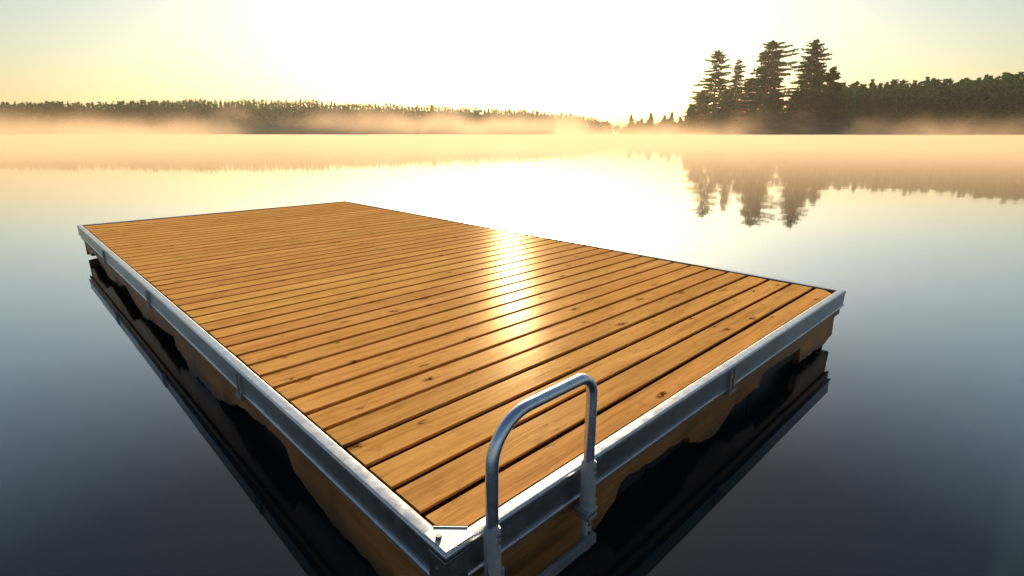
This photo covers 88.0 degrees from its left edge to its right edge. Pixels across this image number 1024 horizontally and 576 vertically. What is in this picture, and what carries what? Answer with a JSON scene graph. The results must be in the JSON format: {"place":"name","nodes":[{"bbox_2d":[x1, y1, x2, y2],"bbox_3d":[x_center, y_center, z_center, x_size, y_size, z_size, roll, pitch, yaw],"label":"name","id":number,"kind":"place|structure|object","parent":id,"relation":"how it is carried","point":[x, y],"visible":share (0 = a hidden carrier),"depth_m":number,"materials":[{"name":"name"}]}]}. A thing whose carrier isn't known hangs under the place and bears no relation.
{"place":"outdoors","nodes":[
{"label":"outdoors","id":0,"kind":"place"},
{"bbox_2d":[0,136,1023,575],"bbox_3d":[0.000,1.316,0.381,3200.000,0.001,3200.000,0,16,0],"label":"lake water","id":1,"kind":"structure","parent":0,"point":[880,432],"depth_m":3.35,"materials":[{"name":"liquid"}]},
{"bbox_2d":[77,201,845,575],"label":"floating dock","id":2,"kind":"object","parent":1,"relation":"on","point":[419,395],"visible":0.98,"depth_m":2.59,"materials":[{"name":"brown wood"}]},
{"bbox_2d":[0,129,1023,137],"bbox_3d":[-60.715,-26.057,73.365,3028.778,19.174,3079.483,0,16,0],"label":"shore terrain","id":3,"kind":"structure","parent":0,"point":[769,136],"depth_m":226.82,"materials":[{"name":"brown soil"}]},
{"bbox_2d":[0,98,626,136],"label":"wood","id":4,"kind":"object","parent":3,"relation":"on","point":[153,117],"visible":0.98,"depth_m":362.12,"materials":[{"name":"green plant"}]},
{"bbox_2d":[612,125,621,134],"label":"bush","id":5,"kind":"object","parent":3,"relation":"on","point":[616,128],"visible":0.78,"depth_m":249.13,"materials":[{"name":"green plant"}]},
{"bbox_2d":[620,127,630,134],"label":"bush","id":6,"kind":"object","parent":3,"relation":"on","point":[623,130],"visible":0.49,"depth_m":245.22,"materials":[{"name":"green plant"}]},
{"bbox_2d":[624,114,635,134],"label":"pine","id":7,"kind":"object","parent":3,"relation":"on","point":[630,130],"visible":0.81,"depth_m":244.75,"materials":[{"name":"green plant"}]},
{"bbox_2d":[634,118,643,134],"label":"pine","id":8,"kind":"object","parent":3,"relation":"on","point":[639,129],"visible":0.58,"depth_m":237.84,"materials":[{"name":"green plant"}]},
{"bbox_2d":[635,120,646,133],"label":"bush","id":9,"kind":"object","parent":3,"relation":"on","point":[639,125],"visible":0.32,"depth_m":237.40,"materials":[{"name":"green plant"}]},
{"bbox_2d":[638,112,657,134],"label":"pine","id":10,"kind":"object","parent":3,"relation":"on","point":[650,119],"visible":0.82,"depth_m":232.96,"materials":[{"name":"green plant"}]},
{"bbox_2d":[648,120,666,134],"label":"bush","id":11,"kind":"object","parent":3,"relation":"on","point":[652,128],"visible":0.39,"depth_m":230.05,"materials":[{"name":"green plant"}]},
{"bbox_2d":[655,119,669,132],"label":"bush","id":12,"kind":"object","parent":3,"relation":"on","point":[664,122],"visible":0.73,"depth_m":226.74,"materials":[{"name":"green plant"}]},
{"bbox_2d":[662,112,674,134],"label":"pine","id":13,"kind":"object","parent":3,"relation":"on","point":[671,118],"visible":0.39,"depth_m":225.96,"materials":[{"name":"green plant"}]},
{"bbox_2d":[663,121,677,133],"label":"bush","id":14,"kind":"object","parent":3,"relation":"on","point":[670,127],"visible":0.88,"depth_m":221.32,"materials":[{"name":"green plant"}]},
{"bbox_2d":[670,117,682,134],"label":"pine","id":15,"kind":"object","parent":3,"relation":"on","point":[676,127],"visible":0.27,"depth_m":223.42,"materials":[{"name":"green plant"}]},
{"bbox_2d":[672,119,683,134],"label":"bush","id":16,"kind":"object","parent":3,"relation":"on","point":[678,127],"visible":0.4,"depth_m":220.88,"materials":[{"name":"green plant"}]},
{"bbox_2d":[679,103,699,135],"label":"young conifer","id":17,"kind":"object","parent":3,"relation":"on","point":[691,110],"visible":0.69,"depth_m":213.02,"materials":[{"name":"green plant"}]},
{"bbox_2d":[683,117,702,133],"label":"bush","id":18,"kind":"object","parent":3,"relation":"on","point":[687,121],"visible":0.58,"depth_m":212.22,"materials":[{"name":"green plant"}]},
{"bbox_2d":[687,117,702,134],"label":"bush","id":19,"kind":"object","parent":3,"relation":"on","point":[694,122],"visible":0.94,"depth_m":211.80,"materials":[{"name":"green plant"}]},
{"bbox_2d":[683,89,710,134],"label":"young conifer","id":20,"kind":"object","parent":3,"relation":"on","point":[698,104],"visible":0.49,"depth_m":214.36,"materials":[{"name":"green plant"}]},
{"bbox_2d":[683,49,735,133],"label":"conifer tree","id":21,"kind":"object","parent":3,"relation":"on","point":[720,86],"visible":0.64,"depth_m":212.04,"materials":[{"name":"green plant"}]},
{"bbox_2d":[701,89,743,135],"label":"young conifer","id":22,"kind":"object","parent":3,"relation":"on","point":[722,115],"visible":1,"depth_m":206.44,"materials":[{"name":"green plant"}]},
{"bbox_2d":[724,59,745,127],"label":"conifer tree","id":23,"kind":"object","parent":3,"relation":"on","point":[737,68],"visible":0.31,"depth_m":218.18,"materials":[{"name":"green plant"}]},
{"bbox_2d":[728,77,761,134],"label":"young conifer","id":24,"kind":"object","parent":3,"relation":"on","point":[740,110],"visible":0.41,"depth_m":211.35,"materials":[{"name":"green plant"}]},
{"bbox_2d":[733,40,803,134],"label":"conifer tree","id":25,"kind":"object","parent":3,"relation":"on","point":[765,70],"visible":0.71,"depth_m":202.36,"materials":[{"name":"green plant"}]},
{"bbox_2d":[748,87,789,136],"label":"young conifer","id":26,"kind":"object","parent":3,"relation":"on","point":[776,116],"visible":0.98,"depth_m":198.79,"materials":[{"name":"green plant"}]},
{"bbox_2d":[780,93,798,133],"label":"young conifer","id":27,"kind":"object","parent":3,"relation":"on","point":[788,106],"visible":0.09,"depth_m":203.52,"materials":[{"name":"green plant"}]},
{"bbox_2d":[774,39,838,133],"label":"conifer tree","id":28,"kind":"object","parent":3,"relation":"on","point":[813,71],"visible":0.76,"depth_m":194.10,"materials":[{"name":"green plant"}]},
{"bbox_2d":[783,85,835,137],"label":"young conifer","id":29,"kind":"object","parent":3,"relation":"on","point":[814,126],"visible":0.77,"depth_m":194.05,"materials":[{"name":"green plant"}]},
{"bbox_2d":[818,66,852,135],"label":"conifer tree","id":30,"kind":"object","parent":3,"relation":"on","point":[833,73],"visible":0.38,"depth_m":197.66,"materials":[{"name":"green plant"}]},
{"bbox_2d":[823,82,851,136],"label":"young conifer","id":31,"kind":"object","parent":3,"relation":"on","point":[841,125],"visible":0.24,"depth_m":199.69,"materials":[{"name":"green plant"}]},
{"bbox_2d":[841,89,859,133],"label":"wood conifer","id":32,"kind":"object","parent":3,"relation":"on","point":[849,100],"visible":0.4,"depth_m":227.32,"materials":[{"name":"green plant"}]},
{"bbox_2d":[847,83,860,132],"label":"wood conifer","id":33,"kind":"object","parent":3,"relation":"on","point":[853,87],"visible":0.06,"depth_m":241.53,"materials":[{"name":"green plant"}]},
{"bbox_2d":[848,85,859,132],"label":"wood conifer","id":34,"kind":"object","parent":3,"relation":"on","point":[856,90],"visible":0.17,"depth_m":235.72,"materials":[{"name":"green plant"}]},
{"bbox_2d":[844,89,865,134],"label":"wood conifer","id":35,"kind":"object","parent":3,"relation":"on","point":[857,119],"visible":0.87,"depth_m":226.88,"materials":[{"name":"green plant"}]},
{"bbox_2d":[848,87,870,134],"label":"wood conifer","id":36,"kind":"object","parent":3,"relation":"on","point":[865,89],"visible":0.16,"depth_m":233.93,"materials":[{"name":"green plant"}]},
{"bbox_2d":[859,83,867,96],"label":"wood conifer","id":37,"kind":"object","parent":3,"relation":"on","point":[861,86],"visible":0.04,"depth_m":240.84,"materials":[{"name":"green plant"}]},
{"bbox_2d":[857,93,871,134],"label":"wood conifer","id":38,"kind":"object","parent":3,"relation":"on","point":[866,113],"visible":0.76,"depth_m":228.04,"materials":[{"name":"green plant"}]},
{"bbox_2d":[861,85,877,134],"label":"wood conifer","id":39,"kind":"object","parent":3,"relation":"on","point":[873,90],"visible":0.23,"depth_m":232.46,"materials":[{"name":"green plant"}]},
{"bbox_2d":[868,79,875,91],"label":"wood conifer","id":40,"kind":"object","parent":3,"relation":"on","point":[871,84],"visible":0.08,"depth_m":243.12,"materials":[{"name":"green plant"}]},
{"bbox_2d":[865,89,881,134],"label":"wood conifer","id":41,"kind":"object","parent":3,"relation":"on","point":[872,128],"visible":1,"depth_m":224.39,"materials":[{"name":"green plant"}]},
{"bbox_2d":[868,88,884,134],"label":"wood conifer","id":42,"kind":"object","parent":3,"relation":"on","point":[881,92],"visible":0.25,"depth_m":228.76,"materials":[{"name":"green plant"}]},
{"bbox_2d":[875,89,892,134],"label":"wood conifer","id":43,"kind":"object","parent":3,"relation":"on","point":[884,112],"visible":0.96,"depth_m":223.47,"materials":[{"name":"green plant"}]},
{"bbox_2d":[871,81,896,134],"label":"wood conifer","id":44,"kind":"object","parent":3,"relation":"on","point":[892,86],"visible":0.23,"depth_m":226.31,"materials":[{"name":"green plant"}]},
{"bbox_2d":[878,81,889,134],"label":"wood conifer","id":45,"kind":"object","parent":3,"relation":"on","point":[886,85],"visible":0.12,"depth_m":233.47,"materials":[{"name":"green plant"}]},
{"bbox_2d":[882,88,902,134],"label":"wood conifer","id":46,"kind":"object","parent":3,"relation":"on","point":[892,130],"visible":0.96,"depth_m":221.43,"materials":[{"name":"green plant"}]},
{"bbox_2d":[890,79,898,87],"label":"wood conifer","id":47,"kind":"object","parent":3,"relation":"on","point":[897,82],"visible":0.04,"depth_m":241.63,"materials":[{"name":"green plant"}]},
{"bbox_2d":[891,86,905,134],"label":"wood conifer","id":48,"kind":"object","parent":3,"relation":"on","point":[903,90],"visible":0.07,"depth_m":224.77,"materials":[{"name":"green plant"}]},
{"bbox_2d":[892,91,910,134],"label":"wood conifer","id":49,"kind":"object","parent":3,"relation":"on","point":[901,126],"visible":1,"depth_m":218.96,"materials":[{"name":"green plant"}]},
{"bbox_2d":[894,86,911,134],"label":"wood conifer","id":50,"kind":"object","parent":3,"relation":"on","point":[908,89],"visible":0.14,"depth_m":223.29,"materials":[{"name":"green plant"}]},
{"bbox_2d":[896,79,909,87],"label":"wood conifer","id":51,"kind":"object","parent":3,"relation":"on","point":[903,82],"visible":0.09,"depth_m":236.47,"materials":[{"name":"green plant"}]},
{"bbox_2d":[901,90,918,134],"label":"wood conifer","id":52,"kind":"object","parent":3,"relation":"on","point":[913,106],"visible":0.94,"depth_m":218.52,"materials":[{"name":"green plant"}]},
{"bbox_2d":[907,86,918,131],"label":"wood conifer","id":53,"kind":"object","parent":3,"relation":"on","point":[915,88],"visible":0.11,"depth_m":221.61,"materials":[{"name":"green plant"}]},
{"bbox_2d":[906,90,925,132],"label":"wood conifer","id":54,"kind":"object","parent":3,"relation":"on","point":[918,114],"visible":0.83,"depth_m":218.61,"materials":[{"name":"green plant"}]},
{"bbox_2d":[915,84,926,133],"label":"wood conifer","id":55,"kind":"object","parent":3,"relation":"on","point":[923,88],"visible":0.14,"depth_m":222.71,"materials":[{"name":"green plant"}]},
{"bbox_2d":[914,83,932,134],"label":"wood conifer","id":56,"kind":"object","parent":3,"relation":"on","point":[928,90],"visible":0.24,"depth_m":221.63,"materials":[{"name":"green plant"}]},
{"bbox_2d":[918,89,934,134],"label":"wood conifer","id":57,"kind":"object","parent":3,"relation":"on","point":[925,127],"visible":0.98,"depth_m":214.91,"materials":[{"name":"green plant"}]},
{"bbox_2d":[922,76,930,85],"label":"wood conifer","id":58,"kind":"object","parent":3,"relation":"on","point":[926,81],"visible":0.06,"depth_m":232.07,"materials":[{"name":"green plant"}]},
{"bbox_2d":[921,85,942,125],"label":"wood conifer","id":59,"kind":"object","parent":3,"relation":"on","point":[938,88],"visible":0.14,"depth_m":217.86,"materials":[{"name":"green plant"}]},
{"bbox_2d":[928,79,939,99],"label":"wood conifer","id":60,"kind":"object","parent":3,"relation":"on","point":[933,81],"visible":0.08,"depth_m":225.60,"materials":[{"name":"green plant"}]},
{"bbox_2d":[925,89,943,134],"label":"wood conifer","id":61,"kind":"object","parent":3,"relation":"on","point":[937,99],"visible":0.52,"depth_m":214.45,"materials":[{"name":"green plant"}]},
{"bbox_2d":[929,86,954,135],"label":"wood conifer","id":62,"kind":"object","parent":3,"relation":"on","point":[941,121],"visible":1,"depth_m":210.33,"materials":[{"name":"green plant"}]},
{"bbox_2d":[937,84,952,126],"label":"wood conifer","id":63,"kind":"object","parent":3,"relation":"on","point":[944,101],"visible":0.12,"depth_m":216.82,"materials":[{"name":"green plant"}]},
{"bbox_2d":[938,78,953,103],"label":"wood conifer","id":64,"kind":"object","parent":3,"relation":"on","point":[945,84],"visible":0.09,"depth_m":221.22,"materials":[{"name":"green plant"}]},
{"bbox_2d":[941,86,962,134],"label":"wood conifer","id":65,"kind":"object","parent":3,"relation":"on","point":[956,98],"visible":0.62,"depth_m":211.89,"materials":[{"name":"green plant"}]},
{"bbox_2d":[941,83,962,128],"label":"wood conifer","id":66,"kind":"object","parent":3,"relation":"on","point":[957,85],"visible":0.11,"depth_m":215.19,"materials":[{"name":"green plant"}]},
{"bbox_2d":[951,79,964,114],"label":"wood conifer","id":67,"kind":"object","parent":3,"relation":"on","point":[961,81],"visible":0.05,"depth_m":219.78,"materials":[{"name":"green plant"}]},
{"bbox_2d":[945,90,971,134],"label":"wood conifer","id":68,"kind":"object","parent":3,"relation":"on","point":[964,95],"visible":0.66,"depth_m":210.43,"materials":[{"name":"green plant"}]},
{"bbox_2d":[956,81,973,112],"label":"wood conifer","id":69,"kind":"object","parent":3,"relation":"on","point":[968,86],"visible":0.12,"depth_m":211.50,"materials":[{"name":"green plant"}]},
{"bbox_2d":[952,84,983,135],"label":"wood conifer","id":70,"kind":"object","parent":3,"relation":"on","point":[970,110],"visible":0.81,"depth_m":206.99,"materials":[{"name":"green plant"}]},
{"bbox_2d":[958,125,978,136],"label":"bush","id":71,"kind":"object","parent":3,"relation":"on","point":[969,130],"visible":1,"depth_m":203.31,"materials":[{"name":"plant"}]},
{"bbox_2d":[969,80,978,101],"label":"wood conifer","id":72,"kind":"object","parent":3,"relation":"on","point":[974,82],"visible":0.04,"depth_m":212.64,"materials":[{"name":"green plant"}]},
{"bbox_2d":[968,78,982,101],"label":"wood conifer","id":73,"kind":"object","parent":3,"relation":"on","point":[979,81],"visible":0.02,"depth_m":215.31,"materials":[{"name":"green plant"}]},
{"bbox_2d":[966,82,988,119],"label":"wood conifer","id":74,"kind":"object","parent":3,"relation":"on","point":[983,84],"visible":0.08,"depth_m":207.62,"materials":[{"name":"green plant"}]},
{"bbox_2d":[967,85,989,135],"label":"wood conifer","id":75,"kind":"object","parent":3,"relation":"on","point":[983,94],"visible":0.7,"depth_m":204.25,"materials":[{"name":"green plant"}]},
{"bbox_2d":[969,87,1002,135],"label":"wood conifer","id":76,"kind":"object","parent":3,"relation":"on","point":[987,117],"visible":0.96,"depth_m":202.06,"materials":[{"name":"green plant"}]},
{"bbox_2d":[985,78,996,106],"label":"wood conifer","id":77,"kind":"object","parent":3,"relation":"on","point":[991,83],"visible":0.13,"depth_m":209.43,"materials":[{"name":"green plant"}]},
{"bbox_2d":[987,83,1005,134],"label":"wood conifer","id":78,"kind":"object","parent":3,"relation":"on","point":[1000,86],"visible":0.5,"depth_m":201.99,"materials":[{"name":"green plant"}]},
{"bbox_2d":[987,77,1014,135],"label":"wood conifer","id":79,"kind":"object","parent":3,"relation":"on","point":[1010,83],"visible":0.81,"depth_m":199.88,"materials":[{"name":"green plant"}]},
{"bbox_2d":[1000,72,1009,97],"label":"wood conifer","id":80,"kind":"object","parent":3,"relation":"on","point":[1004,78],"visible":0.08,"depth_m":212.18,"materials":[{"name":"green plant"}]},
{"bbox_2d":[1002,73,1013,93],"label":"wood conifer","id":81,"kind":"object","parent":3,"relation":"on","point":[1008,79],"visible":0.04,"depth_m":206.48,"materials":[{"name":"green plant"}]},
{"bbox_2d":[997,78,1023,135],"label":"wood conifer","id":82,"kind":"object","parent":3,"relation":"on","point":[1013,105],"visible":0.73,"depth_m":197.10,"materials":[{"name":"green plant"}]},
{"bbox_2d":[1000,118,1022,134],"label":"bush","id":83,"kind":"object","parent":3,"relation":"on","point":[1010,126],"visible":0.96,"depth_m":194.09,"materials":[{"name":"plant"}]},
{"bbox_2d":[1001,90,1023,135],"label":"wood conifer","id":84,"kind":"object","parent":3,"relation":"on","point":[1022,104],"visible":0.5,"depth_m":196.99,"materials":[{"name":"green plant"}]},
{"bbox_2d":[1012,74,1019,89],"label":"wood conifer","id":85,"kind":"object","parent":3,"relation":"on","point":[1016,76],"visible":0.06,"depth_m":209.69,"materials":[{"name":"green plant"}]},
{"bbox_2d":[1009,93,1023,135],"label":"wood conifer","id":86,"kind":"object","parent":3,"relation":"on","point":[1020,134],"visible":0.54,"depth_m":196.48,"materials":[{"name":"green plant"}]},
{"bbox_2d":[1018,117,1023,128],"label":"bush","id":87,"kind":"object","parent":3,"relation":"on","point":[1020,119],"visible":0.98,"depth_m":193.08,"materials":[{"name":"plant"}]},
{"bbox_2d":[0,0,1023,124],"label":"sky","id":88,"kind":"structure","parent":0,"point":[612,61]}
]}

